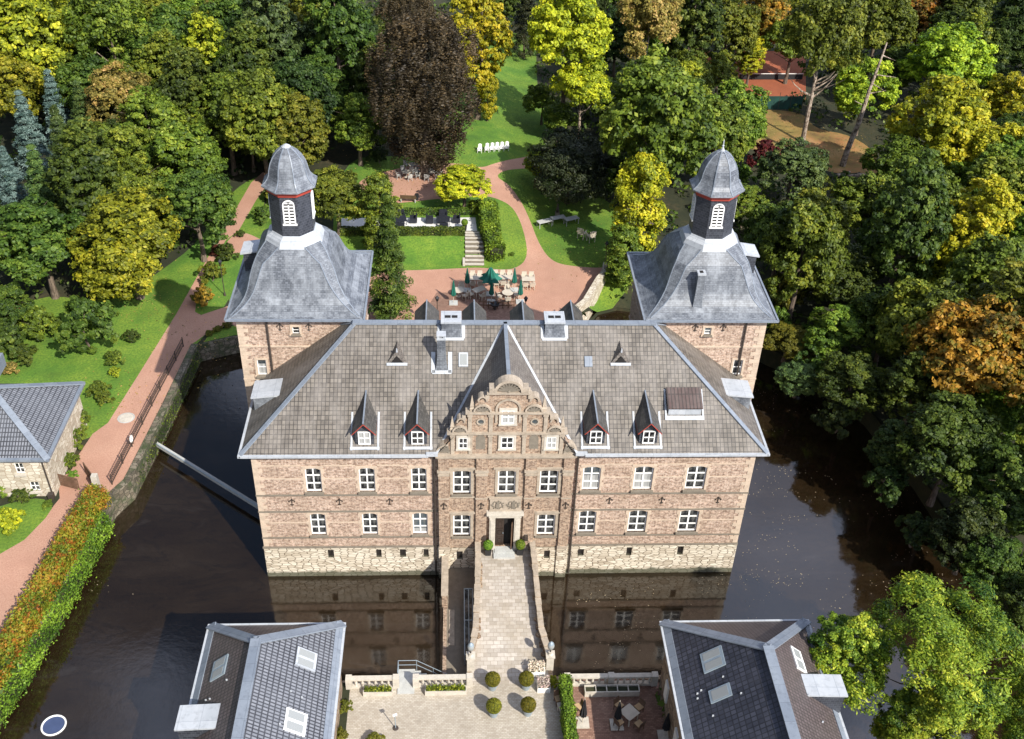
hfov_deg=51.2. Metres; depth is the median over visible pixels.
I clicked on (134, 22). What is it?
tree
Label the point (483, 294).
chair
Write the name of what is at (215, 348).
moat edging
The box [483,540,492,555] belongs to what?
potted boxwood
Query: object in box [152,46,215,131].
tree
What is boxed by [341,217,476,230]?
terrace paving
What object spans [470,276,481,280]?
table
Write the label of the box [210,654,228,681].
roof window
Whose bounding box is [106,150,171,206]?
tree
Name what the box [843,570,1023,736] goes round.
tree
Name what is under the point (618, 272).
tree
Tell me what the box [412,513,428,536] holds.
window
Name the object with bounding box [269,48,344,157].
tree
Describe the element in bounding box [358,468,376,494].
window
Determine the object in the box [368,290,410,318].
tree
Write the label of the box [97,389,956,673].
fallen leaves
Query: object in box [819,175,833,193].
shrub
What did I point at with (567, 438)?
moated castle
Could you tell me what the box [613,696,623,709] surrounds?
chair
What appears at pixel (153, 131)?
tree
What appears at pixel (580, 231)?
chair
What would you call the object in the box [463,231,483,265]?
garden steps
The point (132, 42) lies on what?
tree
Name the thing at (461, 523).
window
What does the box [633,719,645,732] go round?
chair
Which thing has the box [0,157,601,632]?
gravel path
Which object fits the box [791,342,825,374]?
shrub
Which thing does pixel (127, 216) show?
tree
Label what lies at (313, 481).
window
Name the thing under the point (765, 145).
shrub
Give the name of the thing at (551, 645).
pier lamp
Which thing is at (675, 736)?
window
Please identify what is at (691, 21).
tree
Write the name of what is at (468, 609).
glazed shaft
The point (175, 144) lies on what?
tree
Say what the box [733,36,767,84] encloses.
tree
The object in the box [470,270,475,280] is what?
chair
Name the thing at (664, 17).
tree
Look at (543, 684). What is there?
flower tub
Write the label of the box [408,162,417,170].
table
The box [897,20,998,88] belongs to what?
tree
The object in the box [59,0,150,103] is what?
tree
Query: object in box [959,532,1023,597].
tree
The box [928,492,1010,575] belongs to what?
tree
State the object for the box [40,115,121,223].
tree
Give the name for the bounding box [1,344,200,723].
moat wall
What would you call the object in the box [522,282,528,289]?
chair
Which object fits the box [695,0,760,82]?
tree
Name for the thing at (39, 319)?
shrub
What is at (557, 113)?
tree
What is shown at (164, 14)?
tree
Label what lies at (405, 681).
quay steps
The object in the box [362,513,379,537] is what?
window
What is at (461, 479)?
window
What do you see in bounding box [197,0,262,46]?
tree
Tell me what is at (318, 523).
window
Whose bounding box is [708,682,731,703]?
roof window
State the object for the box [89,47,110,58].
tree
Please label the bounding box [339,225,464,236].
hedge
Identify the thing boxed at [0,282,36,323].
tree
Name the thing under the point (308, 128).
tree
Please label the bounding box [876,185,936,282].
tree
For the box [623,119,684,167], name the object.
tree
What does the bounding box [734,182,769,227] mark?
tree
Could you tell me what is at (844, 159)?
tree
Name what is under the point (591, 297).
curved wall
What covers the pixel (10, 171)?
conifer
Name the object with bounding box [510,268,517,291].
parasol
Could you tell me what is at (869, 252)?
tree
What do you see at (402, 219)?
table
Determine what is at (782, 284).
shrub
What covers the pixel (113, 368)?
shrub
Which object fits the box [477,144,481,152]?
chair
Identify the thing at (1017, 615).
tree
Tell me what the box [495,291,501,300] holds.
chair
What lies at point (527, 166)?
tree
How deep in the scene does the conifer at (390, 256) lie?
98.28 m
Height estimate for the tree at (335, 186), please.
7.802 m
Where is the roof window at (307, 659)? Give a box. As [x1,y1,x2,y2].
[295,646,317,671]
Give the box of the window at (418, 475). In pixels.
[410,468,427,494]
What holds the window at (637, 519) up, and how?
in the moated castle
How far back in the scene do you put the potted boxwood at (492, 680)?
69.28 m
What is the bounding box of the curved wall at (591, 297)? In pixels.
[576,262,606,319]
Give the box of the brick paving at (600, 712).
[430,293,663,738]
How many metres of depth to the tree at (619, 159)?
121.08 m
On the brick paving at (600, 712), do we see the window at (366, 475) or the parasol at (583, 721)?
the parasol at (583, 721)
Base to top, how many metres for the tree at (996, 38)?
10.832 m
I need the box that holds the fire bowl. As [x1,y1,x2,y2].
[490,301,499,309]
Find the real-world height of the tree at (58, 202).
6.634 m
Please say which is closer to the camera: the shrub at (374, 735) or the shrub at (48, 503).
the shrub at (374, 735)
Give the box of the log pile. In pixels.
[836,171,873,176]
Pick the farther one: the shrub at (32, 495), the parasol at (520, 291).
the parasol at (520, 291)
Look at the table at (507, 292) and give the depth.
107.98 m
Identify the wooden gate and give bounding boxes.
[57,462,100,489]
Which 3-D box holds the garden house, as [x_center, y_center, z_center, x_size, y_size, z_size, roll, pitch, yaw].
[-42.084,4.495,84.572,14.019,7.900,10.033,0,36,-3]
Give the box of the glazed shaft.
[464,588,472,664]
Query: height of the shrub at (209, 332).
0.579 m
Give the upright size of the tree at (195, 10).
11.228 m
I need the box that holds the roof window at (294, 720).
[283,707,307,736]
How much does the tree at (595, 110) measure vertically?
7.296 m
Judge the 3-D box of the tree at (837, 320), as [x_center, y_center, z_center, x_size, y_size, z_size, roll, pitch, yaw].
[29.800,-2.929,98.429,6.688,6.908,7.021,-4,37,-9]
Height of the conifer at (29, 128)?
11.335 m
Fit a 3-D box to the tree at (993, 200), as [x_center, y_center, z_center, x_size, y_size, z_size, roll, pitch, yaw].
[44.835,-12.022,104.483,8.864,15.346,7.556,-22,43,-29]
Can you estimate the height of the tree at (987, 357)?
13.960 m
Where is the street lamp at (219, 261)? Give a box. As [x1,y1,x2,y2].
[218,259,225,295]
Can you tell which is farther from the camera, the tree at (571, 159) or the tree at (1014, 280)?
the tree at (571, 159)
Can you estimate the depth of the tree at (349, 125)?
123.72 m
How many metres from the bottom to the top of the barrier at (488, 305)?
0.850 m
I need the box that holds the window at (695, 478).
[682,466,706,492]
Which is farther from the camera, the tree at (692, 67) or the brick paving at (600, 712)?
the tree at (692, 67)
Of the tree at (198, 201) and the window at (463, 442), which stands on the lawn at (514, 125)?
the tree at (198, 201)
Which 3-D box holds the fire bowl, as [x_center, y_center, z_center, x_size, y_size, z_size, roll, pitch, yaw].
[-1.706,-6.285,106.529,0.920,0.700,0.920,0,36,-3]
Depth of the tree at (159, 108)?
118.03 m
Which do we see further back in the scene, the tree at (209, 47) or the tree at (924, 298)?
the tree at (209, 47)
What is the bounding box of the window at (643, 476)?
[630,467,653,492]
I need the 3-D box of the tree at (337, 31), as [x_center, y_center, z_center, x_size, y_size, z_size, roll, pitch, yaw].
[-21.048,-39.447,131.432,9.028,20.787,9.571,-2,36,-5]
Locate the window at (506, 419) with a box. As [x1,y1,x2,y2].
[502,411,514,423]
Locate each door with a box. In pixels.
[495,519,503,544]
[510,519,513,548]
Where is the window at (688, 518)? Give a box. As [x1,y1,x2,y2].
[675,510,698,534]
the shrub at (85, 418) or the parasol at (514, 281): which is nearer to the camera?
the shrub at (85, 418)
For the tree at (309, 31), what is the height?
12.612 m
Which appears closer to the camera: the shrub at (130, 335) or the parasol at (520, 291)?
the shrub at (130, 335)
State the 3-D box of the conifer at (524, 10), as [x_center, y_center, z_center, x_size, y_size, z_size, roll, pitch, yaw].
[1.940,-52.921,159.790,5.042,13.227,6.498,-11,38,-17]
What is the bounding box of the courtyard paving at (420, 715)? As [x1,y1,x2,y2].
[346,679,563,738]
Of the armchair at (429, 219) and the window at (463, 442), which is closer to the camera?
the window at (463, 442)
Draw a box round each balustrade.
[345,674,398,689]
[413,673,472,688]
[565,671,658,686]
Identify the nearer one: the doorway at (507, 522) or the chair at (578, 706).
the chair at (578, 706)
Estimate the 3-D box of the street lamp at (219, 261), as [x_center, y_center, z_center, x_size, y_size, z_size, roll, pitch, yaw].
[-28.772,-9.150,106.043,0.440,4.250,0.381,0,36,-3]
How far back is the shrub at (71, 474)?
84.80 m
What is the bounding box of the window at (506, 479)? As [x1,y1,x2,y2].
[496,471,516,496]
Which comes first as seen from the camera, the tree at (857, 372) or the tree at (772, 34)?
the tree at (857, 372)
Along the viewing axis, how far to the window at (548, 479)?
75.65 m
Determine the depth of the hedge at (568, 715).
67.45 m
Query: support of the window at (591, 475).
in the moated castle
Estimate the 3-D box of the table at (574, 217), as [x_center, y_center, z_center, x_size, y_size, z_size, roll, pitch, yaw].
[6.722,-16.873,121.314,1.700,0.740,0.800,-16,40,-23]
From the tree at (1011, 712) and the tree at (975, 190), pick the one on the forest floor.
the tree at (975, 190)
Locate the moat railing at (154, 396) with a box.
[109,337,183,484]
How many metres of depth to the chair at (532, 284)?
109.48 m
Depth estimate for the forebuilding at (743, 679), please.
61.82 m
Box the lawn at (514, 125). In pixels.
[0,33,627,553]
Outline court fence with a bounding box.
[757,92,804,109]
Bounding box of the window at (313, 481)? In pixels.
[305,469,323,494]
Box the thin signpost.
[392,713,398,730]
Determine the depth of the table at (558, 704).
68.40 m
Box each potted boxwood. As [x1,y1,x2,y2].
[461,219,467,230]
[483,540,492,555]
[485,671,499,691]
[486,697,501,717]
[515,539,524,555]
[518,670,533,690]
[520,696,536,716]
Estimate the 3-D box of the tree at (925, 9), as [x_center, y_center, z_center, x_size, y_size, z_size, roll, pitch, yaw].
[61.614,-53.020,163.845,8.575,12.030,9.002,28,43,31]
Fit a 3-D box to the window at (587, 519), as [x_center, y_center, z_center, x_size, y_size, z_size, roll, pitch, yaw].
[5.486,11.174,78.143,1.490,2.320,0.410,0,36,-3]
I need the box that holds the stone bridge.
[466,540,554,683]
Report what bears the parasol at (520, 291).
on the brick paving at (600, 712)
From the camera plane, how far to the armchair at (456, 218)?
117.66 m
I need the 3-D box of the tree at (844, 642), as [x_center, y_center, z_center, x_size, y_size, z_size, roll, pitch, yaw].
[20.680,18.660,66.500,5.820,9.431,5.531,-17,41,-25]
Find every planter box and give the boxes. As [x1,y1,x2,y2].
[363,684,392,696]
[425,683,466,695]
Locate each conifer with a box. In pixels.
[0,145,29,204]
[12,89,52,179]
[23,143,71,237]
[41,68,72,144]
[45,104,73,187]
[69,80,97,127]
[367,192,418,319]
[511,0,536,57]
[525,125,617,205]
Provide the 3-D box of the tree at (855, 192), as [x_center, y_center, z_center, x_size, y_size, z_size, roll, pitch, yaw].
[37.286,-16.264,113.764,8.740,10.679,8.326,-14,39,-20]
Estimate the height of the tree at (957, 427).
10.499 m
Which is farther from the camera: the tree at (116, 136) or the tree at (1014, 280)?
the tree at (116, 136)
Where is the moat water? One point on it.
(180, 566)
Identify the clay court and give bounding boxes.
[705,51,805,98]
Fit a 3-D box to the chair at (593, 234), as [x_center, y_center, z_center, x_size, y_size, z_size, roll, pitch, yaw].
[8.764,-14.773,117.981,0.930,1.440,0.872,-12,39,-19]
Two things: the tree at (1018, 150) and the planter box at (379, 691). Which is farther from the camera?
the tree at (1018, 150)
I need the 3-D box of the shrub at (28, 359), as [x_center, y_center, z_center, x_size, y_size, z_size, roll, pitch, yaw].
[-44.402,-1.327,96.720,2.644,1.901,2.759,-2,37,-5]
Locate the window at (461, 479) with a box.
[451,471,471,496]
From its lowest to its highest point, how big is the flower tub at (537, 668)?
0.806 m
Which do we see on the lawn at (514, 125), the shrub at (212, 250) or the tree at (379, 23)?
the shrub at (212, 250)
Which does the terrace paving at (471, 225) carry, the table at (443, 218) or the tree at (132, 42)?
the table at (443, 218)
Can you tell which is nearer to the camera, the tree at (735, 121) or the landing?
the landing
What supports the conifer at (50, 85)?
on the forest floor
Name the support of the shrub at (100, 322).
on the lawn at (514, 125)
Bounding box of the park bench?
[400,195,415,202]
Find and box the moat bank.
[590,308,1023,629]
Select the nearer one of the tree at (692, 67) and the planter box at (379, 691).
the planter box at (379, 691)
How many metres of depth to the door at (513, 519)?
77.85 m
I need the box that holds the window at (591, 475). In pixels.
[580,467,600,492]
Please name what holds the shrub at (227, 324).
on the lawn at (514, 125)
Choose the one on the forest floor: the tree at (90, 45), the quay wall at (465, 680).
the tree at (90, 45)
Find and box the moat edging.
[198,335,239,360]
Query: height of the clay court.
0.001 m
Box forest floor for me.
[0,0,1023,729]
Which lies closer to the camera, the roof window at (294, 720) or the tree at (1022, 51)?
the roof window at (294, 720)
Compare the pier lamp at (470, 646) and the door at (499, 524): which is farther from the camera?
the door at (499, 524)
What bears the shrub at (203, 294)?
on the lawn at (514, 125)
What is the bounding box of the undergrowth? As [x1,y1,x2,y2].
[0,0,1023,715]
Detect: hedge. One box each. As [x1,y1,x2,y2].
[0,483,111,697]
[0,511,115,734]
[137,351,201,487]
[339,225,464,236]
[343,206,474,215]
[467,199,481,214]
[476,198,505,262]
[557,673,578,738]
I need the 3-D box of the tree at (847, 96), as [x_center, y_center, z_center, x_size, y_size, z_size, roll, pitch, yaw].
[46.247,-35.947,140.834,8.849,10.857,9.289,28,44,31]
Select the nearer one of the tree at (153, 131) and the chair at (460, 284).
the chair at (460, 284)
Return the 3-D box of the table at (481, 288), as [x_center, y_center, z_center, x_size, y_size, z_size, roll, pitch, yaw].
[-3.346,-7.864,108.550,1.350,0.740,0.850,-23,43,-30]
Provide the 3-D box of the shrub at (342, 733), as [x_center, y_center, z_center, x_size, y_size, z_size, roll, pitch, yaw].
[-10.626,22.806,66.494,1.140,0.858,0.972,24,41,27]
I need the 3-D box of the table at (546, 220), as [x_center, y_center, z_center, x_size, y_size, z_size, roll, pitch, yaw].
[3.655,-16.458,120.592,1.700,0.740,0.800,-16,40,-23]
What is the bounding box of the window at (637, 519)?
[625,511,646,534]
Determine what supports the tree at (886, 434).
on the moat bank
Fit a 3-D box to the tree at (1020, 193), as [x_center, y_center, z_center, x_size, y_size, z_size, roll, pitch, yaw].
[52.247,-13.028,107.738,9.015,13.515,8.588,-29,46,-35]
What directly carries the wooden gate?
on the gravel path
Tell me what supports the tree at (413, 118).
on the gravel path
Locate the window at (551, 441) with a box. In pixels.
[546,437,556,448]
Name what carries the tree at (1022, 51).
on the forest floor
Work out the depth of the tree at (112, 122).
119.12 m
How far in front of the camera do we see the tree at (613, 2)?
168.66 m
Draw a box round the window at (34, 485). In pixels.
[29,482,42,493]
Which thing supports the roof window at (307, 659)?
in the forebuilding at (267, 680)
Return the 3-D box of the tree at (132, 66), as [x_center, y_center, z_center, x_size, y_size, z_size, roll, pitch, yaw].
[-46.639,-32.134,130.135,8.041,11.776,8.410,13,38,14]
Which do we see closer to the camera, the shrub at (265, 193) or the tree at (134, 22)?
the shrub at (265, 193)
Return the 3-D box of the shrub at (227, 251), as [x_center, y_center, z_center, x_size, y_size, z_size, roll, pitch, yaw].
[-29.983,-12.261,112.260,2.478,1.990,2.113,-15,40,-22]
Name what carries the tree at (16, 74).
on the forest floor
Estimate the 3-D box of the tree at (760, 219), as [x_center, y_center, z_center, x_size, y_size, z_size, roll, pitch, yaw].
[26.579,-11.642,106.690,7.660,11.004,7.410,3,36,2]
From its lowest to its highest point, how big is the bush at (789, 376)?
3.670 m
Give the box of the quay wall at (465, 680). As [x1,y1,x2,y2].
[342,675,660,681]
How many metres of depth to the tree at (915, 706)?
62.63 m
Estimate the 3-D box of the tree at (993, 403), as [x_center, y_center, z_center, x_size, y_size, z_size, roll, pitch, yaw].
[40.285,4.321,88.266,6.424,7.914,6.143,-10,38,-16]
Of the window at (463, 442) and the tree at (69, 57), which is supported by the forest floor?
the tree at (69, 57)
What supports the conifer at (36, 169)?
on the forest floor
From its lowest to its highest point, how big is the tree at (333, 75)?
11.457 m
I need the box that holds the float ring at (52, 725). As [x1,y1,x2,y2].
[40,714,66,735]
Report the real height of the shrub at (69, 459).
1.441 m
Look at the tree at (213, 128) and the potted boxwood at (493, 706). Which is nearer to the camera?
the potted boxwood at (493, 706)
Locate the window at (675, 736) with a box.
[673,727,678,738]
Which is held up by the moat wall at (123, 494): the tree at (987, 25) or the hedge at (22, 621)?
the hedge at (22, 621)
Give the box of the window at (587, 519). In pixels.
[576,511,595,535]
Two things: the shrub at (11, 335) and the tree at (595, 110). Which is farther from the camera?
the tree at (595, 110)
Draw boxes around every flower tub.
[528,660,545,676]
[537,675,550,692]
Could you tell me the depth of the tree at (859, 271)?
102.17 m
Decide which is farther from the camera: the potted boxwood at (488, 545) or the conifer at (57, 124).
the conifer at (57, 124)
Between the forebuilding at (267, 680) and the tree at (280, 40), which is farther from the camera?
the tree at (280, 40)
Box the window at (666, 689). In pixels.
[663,679,669,702]
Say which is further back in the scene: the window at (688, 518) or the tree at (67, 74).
the tree at (67, 74)
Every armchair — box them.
[396,209,404,215]
[410,213,416,222]
[426,214,432,223]
[439,209,446,215]
[453,213,459,222]
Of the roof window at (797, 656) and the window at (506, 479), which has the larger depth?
the window at (506, 479)
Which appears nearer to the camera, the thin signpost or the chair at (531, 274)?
the thin signpost
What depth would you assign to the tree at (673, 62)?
132.30 m
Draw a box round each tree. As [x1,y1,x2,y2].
[0,0,80,80]
[0,50,52,139]
[0,192,92,299]
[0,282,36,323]
[19,32,45,103]
[34,38,85,115]
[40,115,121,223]
[42,11,100,54]
[48,52,112,119]
[51,180,99,221]
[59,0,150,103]
[65,186,183,301]
[72,123,164,186]
[79,60,159,126]
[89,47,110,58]
[93,118,127,171]
[99,3,148,57]
[105,58,156,119]
[106,27,135,59]
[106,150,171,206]
[112,84,190,154]
[120,23,185,78]
[129,128,179,195]
[132,28,193,97]
[134,3,202,107]
[141,0,168,21]
[141,119,228,223]
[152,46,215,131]
[153,166,238,261]
[169,0,216,21]
[180,11,226,65]
[184,1,221,63]
[184,60,227,147]
[184,72,269,175]
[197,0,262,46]
[210,19,273,83]
[212,46,235,61]
[215,67,302,174]
[222,128,260,172]
[239,0,306,68]
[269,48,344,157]
[269,92,330,165]
[272,0,320,60]
[290,20,336,59]
[300,54,353,127]
[301,0,375,112]
[312,165,369,235]
[327,92,390,165]
[335,3,379,63]
[341,51,383,100]
[350,40,394,134]
[356,7,395,51]
[356,171,403,250]
[363,7,481,179]
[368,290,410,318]
[374,0,440,71]
[433,163,494,207]
[449,0,514,119]
[475,61,498,120]
[492,0,520,26]
[522,82,560,124]
[522,151,552,175]
[525,0,613,125]
[541,101,578,131]
[549,61,613,130]
[568,0,608,49]
[581,75,622,127]
[594,5,633,78]
[597,43,729,224]
[599,0,622,13]
[600,152,643,208]
[604,223,644,286]
[609,152,671,251]
[612,0,685,62]
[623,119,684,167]
[631,54,684,95]
[632,4,672,57]
[663,0,725,59]
[670,48,716,89]
[674,60,712,109]
[694,97,752,161]
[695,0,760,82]
[705,49,738,94]
[705,77,770,149]
[733,0,791,65]
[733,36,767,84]
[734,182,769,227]
[740,199,800,296]
[756,136,829,200]
[759,196,852,320]
[760,19,813,83]
[762,320,815,362]
[777,186,853,245]
[778,0,867,144]
[802,243,879,310]
[802,303,872,360]
[806,610,894,708]
[815,350,888,419]
[825,45,868,75]
[826,170,900,245]
[832,57,901,135]
[839,42,892,166]
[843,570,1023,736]
[847,283,912,366]
[848,227,907,282]
[849,0,919,76]
[856,133,925,192]
[858,144,955,285]
[863,419,918,481]
[869,679,963,738]
[874,275,981,398]
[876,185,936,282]
[878,350,948,423]
[879,43,923,90]
[881,74,992,168]
[888,0,943,44]
[895,390,1003,506]
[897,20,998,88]
[901,211,966,283]
[901,294,1023,407]
[912,170,965,267]
[921,7,964,50]
[926,0,993,27]
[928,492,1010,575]
[934,231,1023,295]
[937,173,1023,269]
[941,160,970,184]
[942,437,1023,535]
[949,6,994,104]
[952,119,1023,178]
[952,667,1023,738]
[955,186,981,239]
[958,155,1023,204]
[959,142,1014,184]
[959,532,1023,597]
[965,256,1023,350]
[971,25,1012,80]
[974,386,1023,444]
[975,0,1023,94]
[976,71,1023,120]
[980,20,1023,65]
[982,0,1017,30]
[991,111,1023,140]
[991,569,1023,647]
[998,206,1023,239]
[999,134,1023,169]
[999,283,1023,303]
[1005,190,1023,221]
[1009,407,1023,456]
[1016,25,1023,69]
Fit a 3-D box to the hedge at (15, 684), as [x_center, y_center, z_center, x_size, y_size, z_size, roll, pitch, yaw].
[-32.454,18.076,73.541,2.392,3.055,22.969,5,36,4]
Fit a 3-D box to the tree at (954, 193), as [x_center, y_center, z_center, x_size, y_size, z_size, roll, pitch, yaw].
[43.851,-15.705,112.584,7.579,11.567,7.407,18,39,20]
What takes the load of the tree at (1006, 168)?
on the forest floor
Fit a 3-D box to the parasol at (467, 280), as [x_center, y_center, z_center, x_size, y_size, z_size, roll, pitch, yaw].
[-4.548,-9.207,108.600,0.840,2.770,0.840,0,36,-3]
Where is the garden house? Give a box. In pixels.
[0,353,86,500]
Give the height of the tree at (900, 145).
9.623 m
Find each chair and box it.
[458,282,463,291]
[462,292,468,300]
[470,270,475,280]
[470,281,475,287]
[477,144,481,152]
[477,270,482,275]
[479,292,486,299]
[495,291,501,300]
[521,271,526,281]
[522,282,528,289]
[529,271,534,281]
[529,282,535,289]
[554,689,561,706]
[574,698,583,710]
[577,228,586,238]
[586,231,596,242]
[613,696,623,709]
[613,718,624,730]
[633,697,645,711]
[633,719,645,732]
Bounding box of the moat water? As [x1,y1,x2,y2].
[0,308,1023,738]
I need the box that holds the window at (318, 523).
[310,514,328,537]
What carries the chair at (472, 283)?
on the gravel path
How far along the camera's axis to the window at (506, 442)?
72.88 m
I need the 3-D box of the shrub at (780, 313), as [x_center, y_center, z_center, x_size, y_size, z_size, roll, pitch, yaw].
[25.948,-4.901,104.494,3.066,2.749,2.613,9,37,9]
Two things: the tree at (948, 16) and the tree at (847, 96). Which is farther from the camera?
the tree at (948, 16)
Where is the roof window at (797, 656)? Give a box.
[790,646,807,673]
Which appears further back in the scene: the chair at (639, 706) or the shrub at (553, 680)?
the shrub at (553, 680)
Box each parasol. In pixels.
[449,280,457,304]
[463,267,470,292]
[478,267,502,295]
[487,279,495,303]
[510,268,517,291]
[516,280,523,303]
[576,699,589,728]
[609,701,623,730]
[657,712,669,738]
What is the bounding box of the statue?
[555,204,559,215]
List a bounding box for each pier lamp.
[467,642,473,652]
[548,641,554,651]
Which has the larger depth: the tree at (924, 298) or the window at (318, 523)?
the tree at (924, 298)
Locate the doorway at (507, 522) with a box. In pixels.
[495,519,512,543]
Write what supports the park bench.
on the gravel path
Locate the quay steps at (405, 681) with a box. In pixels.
[397,660,445,693]
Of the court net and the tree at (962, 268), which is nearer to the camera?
the tree at (962, 268)
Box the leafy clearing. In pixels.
[713,110,876,173]
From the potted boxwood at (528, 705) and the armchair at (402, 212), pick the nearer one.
the potted boxwood at (528, 705)
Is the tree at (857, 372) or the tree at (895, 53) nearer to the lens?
the tree at (857, 372)
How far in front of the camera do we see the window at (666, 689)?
67.59 m
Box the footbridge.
[156,442,257,508]
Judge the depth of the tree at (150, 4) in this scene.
143.05 m
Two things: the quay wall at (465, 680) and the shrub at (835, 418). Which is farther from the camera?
the shrub at (835, 418)
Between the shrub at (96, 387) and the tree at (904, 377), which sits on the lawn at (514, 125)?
the shrub at (96, 387)
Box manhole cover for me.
[117,413,134,422]
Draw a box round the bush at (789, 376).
[773,360,818,397]
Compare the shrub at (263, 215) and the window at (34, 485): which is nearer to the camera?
the window at (34, 485)
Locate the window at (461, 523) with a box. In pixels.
[452,515,471,538]
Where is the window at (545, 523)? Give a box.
[535,515,555,537]
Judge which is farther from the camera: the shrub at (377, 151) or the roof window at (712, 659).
the shrub at (377, 151)
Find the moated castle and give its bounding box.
[224,141,778,577]
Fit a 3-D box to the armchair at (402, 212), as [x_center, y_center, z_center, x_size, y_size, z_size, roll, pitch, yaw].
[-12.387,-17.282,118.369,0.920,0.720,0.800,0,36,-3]
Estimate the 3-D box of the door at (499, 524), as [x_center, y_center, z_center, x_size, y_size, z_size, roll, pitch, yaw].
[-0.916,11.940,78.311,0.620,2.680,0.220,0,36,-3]
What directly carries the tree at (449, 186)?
on the lawn at (514, 125)
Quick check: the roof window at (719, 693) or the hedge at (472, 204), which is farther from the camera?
the hedge at (472, 204)
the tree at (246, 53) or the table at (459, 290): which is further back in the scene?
the tree at (246, 53)
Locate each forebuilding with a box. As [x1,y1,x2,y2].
[174,620,345,738]
[658,617,848,738]
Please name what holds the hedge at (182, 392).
attached to the moat wall at (123, 494)
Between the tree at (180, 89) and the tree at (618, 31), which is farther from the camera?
the tree at (618, 31)
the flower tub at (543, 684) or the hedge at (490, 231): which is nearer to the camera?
the flower tub at (543, 684)
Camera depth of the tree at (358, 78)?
127.91 m
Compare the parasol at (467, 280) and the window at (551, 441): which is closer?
the window at (551, 441)
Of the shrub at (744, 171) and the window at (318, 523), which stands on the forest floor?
the shrub at (744, 171)
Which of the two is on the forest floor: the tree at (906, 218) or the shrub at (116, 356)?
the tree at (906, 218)
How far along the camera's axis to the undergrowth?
130.78 m
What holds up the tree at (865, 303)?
on the forest floor
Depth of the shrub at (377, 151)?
128.60 m
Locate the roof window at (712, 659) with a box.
[700,645,725,673]
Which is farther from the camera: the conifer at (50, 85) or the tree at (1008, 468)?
the conifer at (50, 85)
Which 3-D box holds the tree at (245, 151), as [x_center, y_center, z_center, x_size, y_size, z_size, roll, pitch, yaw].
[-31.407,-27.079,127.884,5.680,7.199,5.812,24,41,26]
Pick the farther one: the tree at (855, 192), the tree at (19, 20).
the tree at (19, 20)
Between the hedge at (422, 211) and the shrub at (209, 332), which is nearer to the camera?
the shrub at (209, 332)
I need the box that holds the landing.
[441,556,474,673]
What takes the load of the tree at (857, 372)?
on the forest floor
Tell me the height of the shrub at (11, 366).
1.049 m
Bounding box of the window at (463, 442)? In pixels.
[459,438,467,448]
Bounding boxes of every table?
[395,215,406,224]
[401,169,410,177]
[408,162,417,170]
[436,216,449,221]
[455,287,463,296]
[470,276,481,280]
[471,285,486,298]
[493,275,512,284]
[502,289,512,296]
[522,277,534,286]
[537,218,551,228]
[550,214,565,224]
[557,702,572,712]
[563,215,578,226]
[621,703,639,726]
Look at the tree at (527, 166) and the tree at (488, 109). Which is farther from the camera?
the tree at (488, 109)
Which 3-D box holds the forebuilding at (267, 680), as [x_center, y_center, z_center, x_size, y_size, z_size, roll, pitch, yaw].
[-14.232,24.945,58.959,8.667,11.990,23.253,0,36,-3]
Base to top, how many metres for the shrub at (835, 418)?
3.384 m
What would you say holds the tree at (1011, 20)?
on the forest floor
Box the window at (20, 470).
[14,463,27,476]
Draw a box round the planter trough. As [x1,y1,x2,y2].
[584,684,639,696]
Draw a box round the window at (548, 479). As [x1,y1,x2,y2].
[537,471,558,495]
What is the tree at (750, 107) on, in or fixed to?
on the forest floor
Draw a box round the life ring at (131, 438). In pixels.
[129,435,132,446]
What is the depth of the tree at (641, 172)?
108.63 m
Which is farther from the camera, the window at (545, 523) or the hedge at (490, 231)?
the hedge at (490, 231)
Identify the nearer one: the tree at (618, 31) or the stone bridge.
the stone bridge
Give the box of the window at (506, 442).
[501,437,513,448]
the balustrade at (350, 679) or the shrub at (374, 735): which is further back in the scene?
the balustrade at (350, 679)
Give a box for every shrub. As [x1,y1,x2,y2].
[0,318,26,357]
[0,486,7,497]
[0,507,25,535]
[2,361,19,373]
[8,343,38,365]
[8,488,29,502]
[17,305,63,340]
[26,489,37,497]
[42,499,52,509]
[52,295,119,353]
[64,452,80,468]
[66,469,78,479]
[72,427,86,449]
[80,408,90,430]
[85,380,111,398]
[95,391,115,405]
[104,349,125,364]
[108,366,120,377]
[121,329,140,342]
[189,283,214,306]
[197,260,226,283]
[205,330,212,335]
[209,245,221,255]
[212,325,220,332]
[214,242,239,260]
[221,322,232,327]
[234,229,245,237]
[250,205,269,223]
[262,190,267,198]
[336,726,348,738]
[339,699,353,713]
[348,129,383,150]
[365,146,388,162]
[366,731,385,738]
[548,675,558,688]
[737,163,757,183]
[745,139,780,166]
[765,271,806,308]
[768,306,792,326]
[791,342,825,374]
[810,397,853,439]
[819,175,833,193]
[862,463,910,507]
[894,511,938,550]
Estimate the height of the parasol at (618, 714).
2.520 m
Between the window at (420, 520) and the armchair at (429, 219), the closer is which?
the window at (420, 520)
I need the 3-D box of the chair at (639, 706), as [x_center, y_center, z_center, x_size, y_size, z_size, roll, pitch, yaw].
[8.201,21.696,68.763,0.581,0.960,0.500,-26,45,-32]
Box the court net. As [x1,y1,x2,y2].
[739,73,802,78]
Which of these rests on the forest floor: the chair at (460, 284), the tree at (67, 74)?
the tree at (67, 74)
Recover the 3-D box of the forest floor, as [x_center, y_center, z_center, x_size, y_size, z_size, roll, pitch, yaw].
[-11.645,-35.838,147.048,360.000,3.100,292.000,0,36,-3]
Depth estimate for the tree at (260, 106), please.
118.19 m
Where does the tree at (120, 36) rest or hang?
on the forest floor

